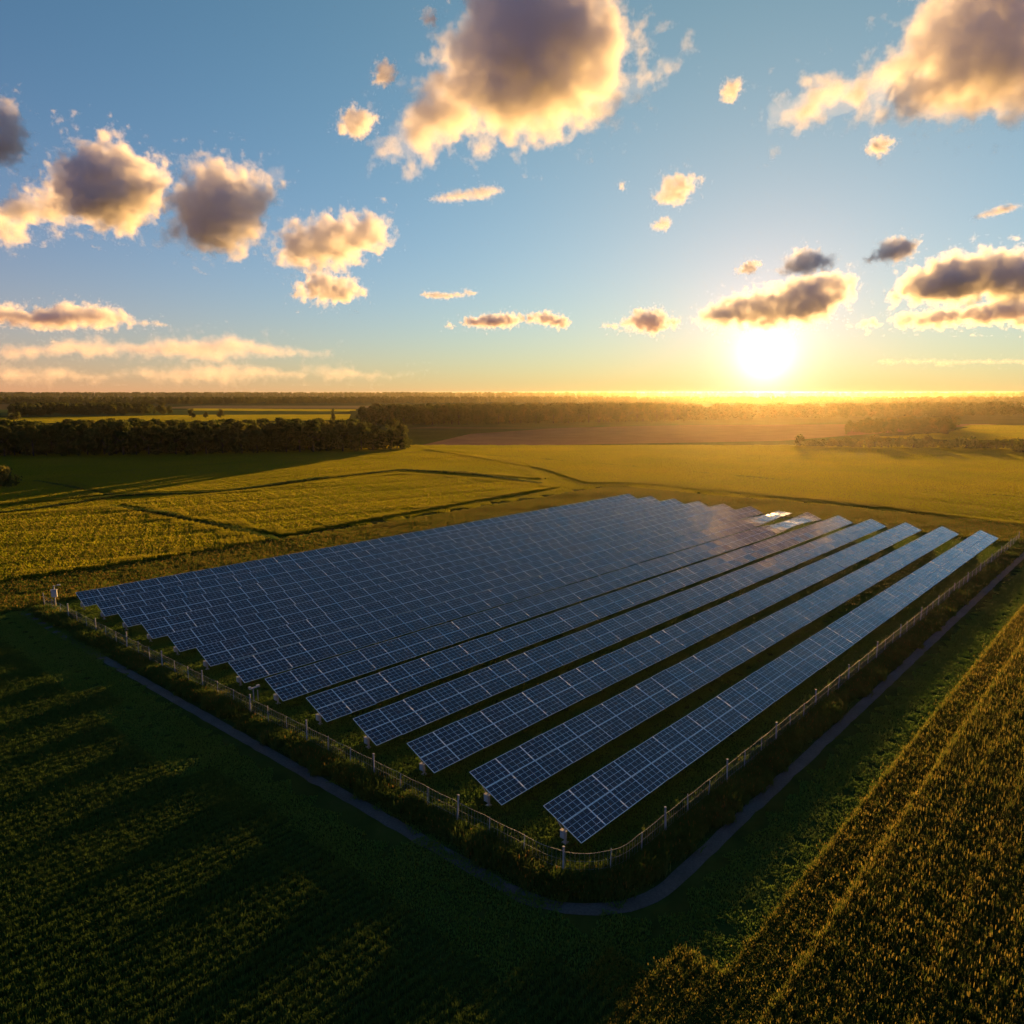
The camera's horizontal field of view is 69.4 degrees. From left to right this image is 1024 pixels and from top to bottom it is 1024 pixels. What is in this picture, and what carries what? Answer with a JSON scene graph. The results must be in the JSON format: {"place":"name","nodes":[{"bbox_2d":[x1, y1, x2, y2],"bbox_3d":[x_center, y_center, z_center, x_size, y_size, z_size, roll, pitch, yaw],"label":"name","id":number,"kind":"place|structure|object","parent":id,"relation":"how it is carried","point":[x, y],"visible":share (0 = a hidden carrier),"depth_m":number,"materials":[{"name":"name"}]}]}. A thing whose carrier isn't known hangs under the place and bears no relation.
{"place":"outdoors","nodes":[
{"label":"outdoors","id":0,"kind":"place"},
{"bbox_2d":[172,405,441,408],"bbox_3d":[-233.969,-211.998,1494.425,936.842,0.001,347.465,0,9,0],"label":"stubble","id":1,"kind":"object","parent":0,"point":[271,407],"visible":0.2,"depth_m":1448.60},
{"bbox_2d":[0,394,1023,1023],"bbox_3d":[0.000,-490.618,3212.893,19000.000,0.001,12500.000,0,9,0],"label":"ground","id":2,"kind":"structure","parent":0,"point":[376,830],"depth_m":48.21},
{"bbox_2d":[0,419,12,430],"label":"broadleaf tree","id":3,"kind":"object","parent":2,"relation":"on","point":[5,422],"visible":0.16,"depth_m":373.90,"materials":[{"name":"green plant"}]},
{"bbox_2d":[0,425,17,455],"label":"broadleaf tree","id":4,"kind":"object","parent":2,"relation":"on","point":[4,430],"visible":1,"depth_m":345.50,"materials":[{"name":"green plant"}]},
{"bbox_2d":[0,465,22,486],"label":"round bush","id":5,"kind":"object","parent":2,"relation":"on","point":[6,479],"visible":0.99,"depth_m":234.96,"materials":[{"name":"green plant"}]},
{"bbox_2d":[13,424,24,452],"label":"broadleaf tree","id":6,"kind":"object","parent":2,"relation":"on","point":[19,427],"visible":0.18,"depth_m":363.05,"materials":[{"name":"green plant"}]},
{"bbox_2d":[43,425,58,444],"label":"broadleaf tree","id":7,"kind":"object","parent":2,"relation":"on","point":[48,430],"visible":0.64,"depth_m":362.34,"materials":[{"name":"green plant"}]},
{"bbox_2d":[50,584,59,604],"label":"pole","id":8,"kind":"object","parent":2,"relation":"on","point":[54,592],"visible":0.81,"depth_m":103.02,"materials":[{"name":"metal"}]},
{"bbox_2d":[52,423,65,442],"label":"broadleaf tree","id":9,"kind":"object","parent":2,"relation":"on","point":[60,426],"visible":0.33,"depth_m":367.69,"materials":[{"name":"green plant"}]},
{"bbox_2d":[57,423,79,442],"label":"broadleaf tree","id":10,"kind":"object","parent":2,"relation":"on","point":[68,426],"visible":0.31,"depth_m":363.59,"materials":[{"name":"green plant"}]},
{"bbox_2d":[77,422,91,444],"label":"broadleaf tree","id":11,"kind":"object","parent":2,"relation":"on","point":[83,427],"visible":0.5,"depth_m":369.49,"materials":[{"name":"green plant"}]},
{"bbox_2d":[93,423,114,453],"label":"broadleaf tree","id":12,"kind":"object","parent":2,"relation":"on","point":[102,432],"visible":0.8,"depth_m":354.41,"materials":[{"name":"green plant"}]},
{"bbox_2d":[111,421,133,454],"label":"broadleaf tree","id":13,"kind":"object","parent":2,"relation":"on","point":[121,430],"visible":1,"depth_m":352.10,"materials":[{"name":"green plant"}]},
{"bbox_2d":[138,420,156,453],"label":"broadleaf tree","id":14,"kind":"object","parent":2,"relation":"on","point":[146,431],"visible":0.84,"depth_m":354.25,"materials":[{"name":"green plant"}]},
{"bbox_2d":[149,425,163,454],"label":"broadleaf tree","id":15,"kind":"object","parent":2,"relation":"on","point":[157,431],"visible":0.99,"depth_m":353.49,"materials":[{"name":"green plant"}]},
{"bbox_2d":[0,409,347,415],"bbox_3d":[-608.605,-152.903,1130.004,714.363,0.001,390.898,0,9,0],"label":"green pasture","id":16,"kind":"structure","parent":2,"relation":"on","point":[174,412],"depth_m":1044.33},
{"bbox_2d":[176,421,196,446],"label":"broadleaf tree","id":17,"kind":"object","parent":2,"relation":"on","point":[184,428],"visible":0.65,"depth_m":365.25,"materials":[{"name":"green plant"}]},
{"bbox_2d":[191,422,203,447],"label":"broadleaf tree","id":18,"kind":"object","parent":2,"relation":"on","point":[197,425],"visible":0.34,"depth_m":374.23,"materials":[{"name":"green plant"}]},
{"bbox_2d":[197,425,215,453],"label":"broadleaf tree","id":19,"kind":"object","parent":2,"relation":"on","point":[207,435],"visible":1,"depth_m":357.94,"materials":[{"name":"green plant"}]},
{"bbox_2d":[202,419,216,439],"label":"broadleaf tree","id":20,"kind":"object","parent":2,"relation":"on","point":[212,424],"visible":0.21,"depth_m":376.00,"materials":[{"name":"green plant"}]},
{"bbox_2d":[212,427,231,452],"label":"broadleaf tree","id":21,"kind":"object","parent":2,"relation":"on","point":[222,432],"visible":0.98,"depth_m":361.83,"materials":[{"name":"green plant"}]},
{"bbox_2d":[227,422,245,451],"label":"broadleaf tree","id":22,"kind":"object","parent":2,"relation":"on","point":[229,426],"visible":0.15,"depth_m":366.55,"materials":[{"name":"green plant"}]},
{"bbox_2d":[228,420,251,453],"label":"broadleaf tree","id":23,"kind":"object","parent":2,"relation":"on","point":[236,439],"visible":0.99,"depth_m":360.49,"materials":[{"name":"green plant"}]},
{"bbox_2d":[244,419,264,446],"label":"broadleaf tree","id":24,"kind":"object","parent":2,"relation":"on","point":[253,425],"visible":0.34,"depth_m":372.70,"materials":[{"name":"green plant"}]},
{"bbox_2d":[247,430,265,452],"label":"broadleaf tree","id":25,"kind":"object","parent":2,"relation":"on","point":[253,443],"visible":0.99,"depth_m":363.40,"materials":[{"name":"green plant"}]},
{"bbox_2d":[261,422,280,450],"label":"broadleaf tree","id":26,"kind":"object","parent":2,"relation":"on","point":[270,427],"visible":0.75,"depth_m":372.46,"materials":[{"name":"green plant"}]},
{"bbox_2d":[273,419,294,451],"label":"broadleaf tree","id":27,"kind":"object","parent":2,"relation":"on","point":[283,423],"visible":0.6,"depth_m":373.38,"materials":[{"name":"green plant"}]},
{"bbox_2d":[290,422,307,451],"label":"broadleaf tree","id":28,"kind":"object","parent":2,"relation":"on","point":[300,436],"visible":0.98,"depth_m":371.84,"materials":[{"name":"green plant"}]},
{"bbox_2d":[0,636,624,1023],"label":"crop","id":29,"kind":"object","parent":2,"relation":"on","point":[24,786],"visible":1,"depth_m":43.75,"materials":[{"name":"plant"}]},
{"bbox_2d":[305,419,323,451],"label":"broadleaf tree","id":30,"kind":"object","parent":2,"relation":"on","point":[314,431],"visible":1,"depth_m":371.60,"materials":[{"name":"green plant"}]},
{"bbox_2d":[318,420,329,443],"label":"broadleaf tree","id":31,"kind":"object","parent":2,"relation":"on","point":[323,427],"visible":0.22,"depth_m":391.04,"materials":[{"name":"green plant"}]},
{"bbox_2d":[331,422,352,450],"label":"broadleaf tree","id":32,"kind":"object","parent":2,"relation":"on","point":[341,430],"visible":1,"depth_m":374.35,"materials":[{"name":"green plant"}]},
{"bbox_2d":[344,421,355,447],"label":"broadleaf tree","id":33,"kind":"object","parent":2,"relation":"on","point":[350,424],"visible":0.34,"depth_m":393.11,"materials":[{"name":"green plant"}]},
{"bbox_2d":[345,427,361,447],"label":"broadleaf tree","id":34,"kind":"object","parent":2,"relation":"on","point":[353,431],"visible":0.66,"depth_m":381.83,"materials":[{"name":"green plant"}]},
{"bbox_2d":[76,494,636,609],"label":"solar panel row","id":35,"kind":"object","parent":2,"relation":"on","point":[89,597],"visible":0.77,"depth_m":129.53,"materials":[{"name":"blue glass"}]},
{"bbox_2d":[350,422,368,449],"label":"broadleaf tree","id":36,"kind":"object","parent":2,"relation":"on","point":[361,427],"visible":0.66,"depth_m":385.69,"materials":[{"name":"green plant"}]},
{"bbox_2d":[357,406,368,422],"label":"broadleaf tree","id":37,"kind":"object","parent":2,"relation":"on","point":[362,411],"visible":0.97,"depth_m":677.43,"materials":[{"name":"green plant"}]},
{"bbox_2d":[365,432,380,450],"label":"broadleaf tree","id":38,"kind":"object","parent":2,"relation":"on","point":[371,441],"visible":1,"depth_m":380.43,"materials":[{"name":"green plant"}]},
{"bbox_2d":[368,425,382,449],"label":"broadleaf tree","id":39,"kind":"object","parent":2,"relation":"on","point":[376,429],"visible":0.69,"depth_m":384.72,"materials":[{"name":"green plant"}]},
{"bbox_2d":[370,406,381,423],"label":"broadleaf tree","id":40,"kind":"object","parent":2,"relation":"on","point":[374,408],"visible":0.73,"depth_m":687.76,"materials":[{"name":"green plant"}]},
{"bbox_2d":[96,496,658,619],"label":"solar panel row","id":41,"kind":"object","parent":2,"relation":"on","point":[109,607],"visible":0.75,"depth_m":124.61,"materials":[{"name":"blue glass"}]},
{"bbox_2d":[377,407,386,422],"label":"broadleaf tree","id":42,"kind":"object","parent":2,"relation":"on","point":[380,413],"visible":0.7,"depth_m":686.64,"materials":[{"name":"green plant"}]},
{"bbox_2d":[377,431,387,448],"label":"broadleaf tree","id":43,"kind":"object","parent":2,"relation":"on","point":[383,442],"visible":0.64,"depth_m":391.73,"materials":[{"name":"green plant"}]},
{"bbox_2d":[385,429,394,448],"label":"broadleaf tree","id":44,"kind":"object","parent":2,"relation":"on","point":[389,432],"visible":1,"depth_m":388.56,"materials":[{"name":"green plant"}]},
{"bbox_2d":[383,418,399,446],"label":"broadleaf tree","id":45,"kind":"object","parent":2,"relation":"on","point":[391,422],"visible":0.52,"depth_m":398.56,"materials":[{"name":"green plant"}]},
{"bbox_2d":[117,499,682,629],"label":"solar panel row","id":46,"kind":"object","parent":2,"relation":"on","point":[130,617],"visible":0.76,"depth_m":119.39,"materials":[{"name":"blue glass"}]},
{"bbox_2d":[393,424,407,448],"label":"broadleaf tree","id":47,"kind":"object","parent":2,"relation":"on","point":[401,431],"visible":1,"depth_m":387.58,"materials":[{"name":"green plant"}]},
{"bbox_2d":[397,406,409,423],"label":"broadleaf tree","id":48,"kind":"object","parent":2,"relation":"on","point":[402,414],"visible":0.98,"depth_m":674.97,"materials":[{"name":"green plant"}]},
{"bbox_2d":[408,406,418,424],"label":"broadleaf tree","id":49,"kind":"object","parent":2,"relation":"on","point":[414,414],"visible":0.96,"depth_m":685.70,"materials":[{"name":"green plant"}]},
{"bbox_2d":[141,501,707,641],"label":"solar panel row","id":50,"kind":"object","parent":2,"relation":"on","point":[159,627],"visible":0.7,"depth_m":114.28,"materials":[{"name":"blue glass"}]},
{"bbox_2d":[424,407,438,424],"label":"broadleaf tree","id":51,"kind":"object","parent":2,"relation":"on","point":[430,419],"visible":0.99,"depth_m":677.37,"materials":[{"name":"green plant"}]},
{"bbox_2d":[437,404,447,422],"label":"broadleaf tree","id":52,"kind":"object","parent":2,"relation":"on","point":[444,408],"visible":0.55,"depth_m":715.77,"materials":[{"name":"green plant"}]},
{"bbox_2d":[167,504,734,654],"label":"solar panel row","id":53,"kind":"object","parent":2,"relation":"on","point":[187,639],"visible":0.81,"depth_m":109.16,"materials":[{"name":"blue glass"}]},
{"bbox_2d":[447,405,457,423],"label":"broadleaf tree","id":54,"kind":"object","parent":2,"relation":"on","point":[451,415],"visible":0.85,"depth_m":688.17,"materials":[{"name":"green plant"}]},
{"bbox_2d":[453,405,464,424],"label":"broadleaf tree","id":55,"kind":"object","parent":2,"relation":"on","point":[458,410],"visible":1,"depth_m":681.40,"materials":[{"name":"green plant"}]},
{"bbox_2d":[196,506,761,669],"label":"solar panel row","id":56,"kind":"object","parent":2,"relation":"on","point":[225,651],"visible":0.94,"depth_m":104.01,"materials":[{"name":"blue glass"}]},
{"bbox_2d":[504,406,513,423],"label":"broadleaf tree","id":57,"kind":"object","parent":2,"relation":"on","point":[507,414],"visible":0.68,"depth_m":711.38,"materials":[{"name":"green plant"}]},
{"bbox_2d":[228,510,790,685],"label":"solar panel row","id":58,"kind":"object","parent":2,"relation":"on","point":[252,668],"visible":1,"depth_m":98.46,"materials":[{"name":"blue glass"}]},
{"bbox_2d":[0,500,1023,1022],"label":"mown grass","id":59,"kind":"structure","parent":2,"relation":"on","point":[1008,594],"depth_m":63.52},
{"bbox_2d":[0,485,1023,612],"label":"rough grass","id":60,"kind":"structure","parent":2,"relation":"on","point":[68,587],"depth_m":160.04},
{"bbox_2d":[0,451,1023,904],"label":"fence weeds","id":61,"kind":"object","parent":2,"relation":"on","point":[486,849],"depth_m":59.42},
{"bbox_2d":[0,392,1023,449],"label":"distant woodland","id":62,"kind":"object","parent":2,"relation":"on","point":[922,404],"depth_m":1084.34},
{"bbox_2d":[42,532,1019,871],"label":"wire fence","id":63,"kind":"object","parent":2,"relation":"on","point":[876,654],"visible":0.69,"depth_m":65.71,"materials":[{"name":"metal"}]},
{"bbox_2d":[532,409,539,422],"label":"broadleaf tree","id":64,"kind":"object","parent":2,"relation":"on","point":[536,413],"visible":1,"depth_m":708.04,"materials":[{"name":"green plant"}]},
{"bbox_2d":[533,404,543,420],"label":"broadleaf tree","id":65,"kind":"object","parent":2,"relation":"on","point":[541,417],"visible":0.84,"depth_m":714.22,"materials":[{"name":"green plant"}]},
{"bbox_2d":[265,512,820,704],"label":"solar panel row","id":66,"kind":"object","parent":2,"relation":"on","point":[288,685],"visible":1,"depth_m":93.08,"materials":[{"name":"blue glass"}]},
{"bbox_2d":[548,407,558,423],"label":"broadleaf tree","id":67,"kind":"object","parent":2,"relation":"on","point":[553,411],"visible":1,"depth_m":710.76,"materials":[{"name":"green plant"}]},
{"bbox_2d":[306,515,852,724],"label":"solar panel row","id":68,"kind":"object","parent":2,"relation":"on","point":[391,682],"visible":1,"depth_m":88.08,"materials":[{"name":"blue glass"}]},
{"bbox_2d":[576,404,586,417],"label":"broadleaf tree","id":69,"kind":"object","parent":2,"relation":"on","point":[582,408],"visible":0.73,"depth_m":741.65,"materials":[{"name":"green plant"}]},
{"bbox_2d":[584,406,594,422],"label":"broadleaf tree","id":70,"kind":"object","parent":2,"relation":"on","point":[590,410],"visible":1,"depth_m":732.45,"materials":[{"name":"green plant"}]},
{"bbox_2d":[612,409,619,422],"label":"broadleaf tree","id":71,"kind":"object","parent":2,"relation":"on","point":[615,414],"visible":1,"depth_m":733.85,"materials":[{"name":"green plant"}]},
{"bbox_2d":[353,519,886,748],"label":"solar panel row","id":72,"kind":"object","parent":2,"relation":"on","point":[387,723],"visible":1,"depth_m":82.68,"materials":[{"name":"blue glass"}]},
{"bbox_2d":[617,402,628,420],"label":"broadleaf tree","id":73,"kind":"object","parent":2,"relation":"on","point":[622,406],"visible":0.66,"depth_m":757.93,"materials":[{"name":"green plant"}]},
{"bbox_2d":[626,404,633,420],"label":"broadleaf tree","id":74,"kind":"object","parent":2,"relation":"on","point":[630,410],"visible":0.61,"depth_m":767.21,"materials":[{"name":"green plant"}]},
{"bbox_2d":[631,404,643,421],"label":"broadleaf tree","id":75,"kind":"object","parent":2,"relation":"on","point":[638,412],"visible":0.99,"depth_m":744.27,"materials":[{"name":"green plant"}]},
{"bbox_2d":[653,405,662,421],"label":"broadleaf tree","id":76,"kind":"object","parent":2,"relation":"on","point":[657,413],"visible":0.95,"depth_m":751.90,"materials":[{"name":"green plant"}]},
{"bbox_2d":[407,522,920,774],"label":"solar panel row","id":77,"kind":"object","parent":2,"relation":"on","point":[448,745],"visible":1,"depth_m":77.27,"materials":[{"name":"blue glass"}]},
{"bbox_2d":[660,404,670,421],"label":"broadleaf tree","id":78,"kind":"object","parent":2,"relation":"on","point":[665,412],"visible":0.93,"depth_m":759.06,"materials":[{"name":"green plant"}]},
{"bbox_2d":[679,406,688,420],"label":"broadleaf tree","id":79,"kind":"object","parent":2,"relation":"on","point":[683,416],"visible":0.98,"depth_m":767.09,"materials":[{"name":"green plant"}]},
{"bbox_2d":[469,526,958,805],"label":"solar panel row","id":80,"kind":"object","parent":2,"relation":"on","point":[576,738],"visible":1,"depth_m":71.71,"materials":[{"name":"blue glass"}]},
{"bbox_2d":[543,530,997,844],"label":"solar panel row","id":81,"kind":"object","parent":2,"relation":"on","point":[610,792],"visible":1,"depth_m":66.13,"materials":[{"name":"blue glass"}]},
{"bbox_2d":[793,434,804,445],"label":"hedge bush","id":82,"kind":"object","parent":2,"relation":"on","point":[799,440],"visible":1,"depth_m":411.30,"materials":[{"name":"green plant"}]},
{"bbox_2d":[576,603,1023,1023],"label":"tall crop","id":83,"kind":"object","parent":2,"relation":"on","point":[994,710],"visible":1,"depth_m":43.44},
{"bbox_2d":[816,438,827,446],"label":"hedge bush","id":84,"kind":"object","parent":2,"relation":"on","point":[820,442],"visible":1,"depth_m":409.91,"materials":[{"name":"green plant"}]},
{"bbox_2d":[826,437,837,445],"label":"hedge bush","id":85,"kind":"object","parent":2,"relation":"on","point":[832,441],"visible":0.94,"depth_m":411.81,"materials":[{"name":"green plant"}]},
{"bbox_2d":[847,439,858,446],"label":"hedge bush","id":86,"kind":"object","parent":2,"relation":"on","point":[853,442],"visible":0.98,"depth_m":406.26,"materials":[{"name":"green plant"}]},
{"bbox_2d":[867,434,880,446],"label":"hedge bush","id":87,"kind":"object","parent":2,"relation":"on","point":[875,439],"visible":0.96,"depth_m":403.79,"materials":[{"name":"green plant"}]},
{"bbox_2d":[876,437,887,446],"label":"hedge bush","id":88,"kind":"object","parent":2,"relation":"on","point":[882,440],"visible":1,"depth_m":402.93,"materials":[{"name":"green plant"}]},
{"bbox_2d":[883,437,893,446],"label":"hedge bush","id":89,"kind":"object","parent":2,"relation":"on","point":[888,441],"visible":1,"depth_m":401.27,"materials":[{"name":"green plant"}]},
{"bbox_2d":[893,436,903,446],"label":"hedge bush","id":90,"kind":"object","parent":2,"relation":"on","point":[898,442],"visible":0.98,"depth_m":405.96,"materials":[{"name":"green plant"}]},
{"bbox_2d":[907,435,924,447],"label":"hedge bush","id":91,"kind":"object","parent":2,"relation":"on","point":[915,442],"visible":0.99,"depth_m":398.62,"materials":[{"name":"green plant"}]},
{"bbox_2d":[921,435,933,446],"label":"hedge bush","id":92,"kind":"object","parent":2,"relation":"on","point":[929,439],"visible":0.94,"depth_m":402.48,"materials":[{"name":"green plant"}]},
{"bbox_2d":[944,439,953,448],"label":"hedge bush","id":93,"kind":"object","parent":2,"relation":"on","point":[949,444],"visible":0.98,"depth_m":394.32,"materials":[{"name":"green plant"}]},
{"bbox_2d":[949,437,963,447],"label":"hedge bush","id":94,"kind":"object","parent":2,"relation":"on","point":[957,441],"visible":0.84,"depth_m":401.37,"materials":[{"name":"green plant"}]},
{"bbox_2d":[961,437,973,448],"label":"hedge bush","id":95,"kind":"object","parent":2,"relation":"on","point":[966,442],"visible":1,"depth_m":395.91,"materials":[{"name":"green plant"}]},
{"bbox_2d":[970,436,980,448],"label":"hedge bush","id":96,"kind":"object","parent":2,"relation":"on","point":[976,443],"visible":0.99,"depth_m":395.16,"materials":[{"name":"green plant"}]},
{"bbox_2d":[982,440,993,448],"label":"hedge bush","id":97,"kind":"object","parent":2,"relation":"on","point":[988,444],"visible":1,"depth_m":395.31,"materials":[{"name":"green plant"}]},
{"bbox_2d":[991,439,1001,448],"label":"hedge bush","id":98,"kind":"object","parent":2,"relation":"on","point":[998,445],"visible":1,"depth_m":392.26,"materials":[{"name":"green plant"}]},
{"bbox_2d":[1005,438,1015,448],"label":"hedge bush","id":99,"kind":"object","parent":2,"relation":"on","point":[1009,444],"visible":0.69,"depth_m":390.30,"materials":[{"name":"green plant"}]},
{"bbox_2d":[1012,437,1023,452],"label":"tall bush","id":100,"kind":"object","parent":2,"relation":"on","point":[1017,448],"visible":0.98,"depth_m":366.37,"materials":[{"name":"green plant"}]},
{"bbox_2d":[0,408,1023,583],"label":"wide field","id":101,"kind":"structure","parent":0,"point":[90,535],"depth_m":242.07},
{"bbox_2d":[0,0,1023,393],"label":"sky","id":102,"kind":"structure","parent":0,"point":[308,196],"materials":[{"name":"blue"}]},
{"bbox_2d":[21,552,1023,915],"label":"path","id":103,"kind":"structure","parent":0,"point":[687,868],"depth_m":56.40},
{"bbox_2d":[424,424,992,444],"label":"ploughed field","id":104,"kind":"structure","parent":0,"point":[650,434],"depth_m":528.30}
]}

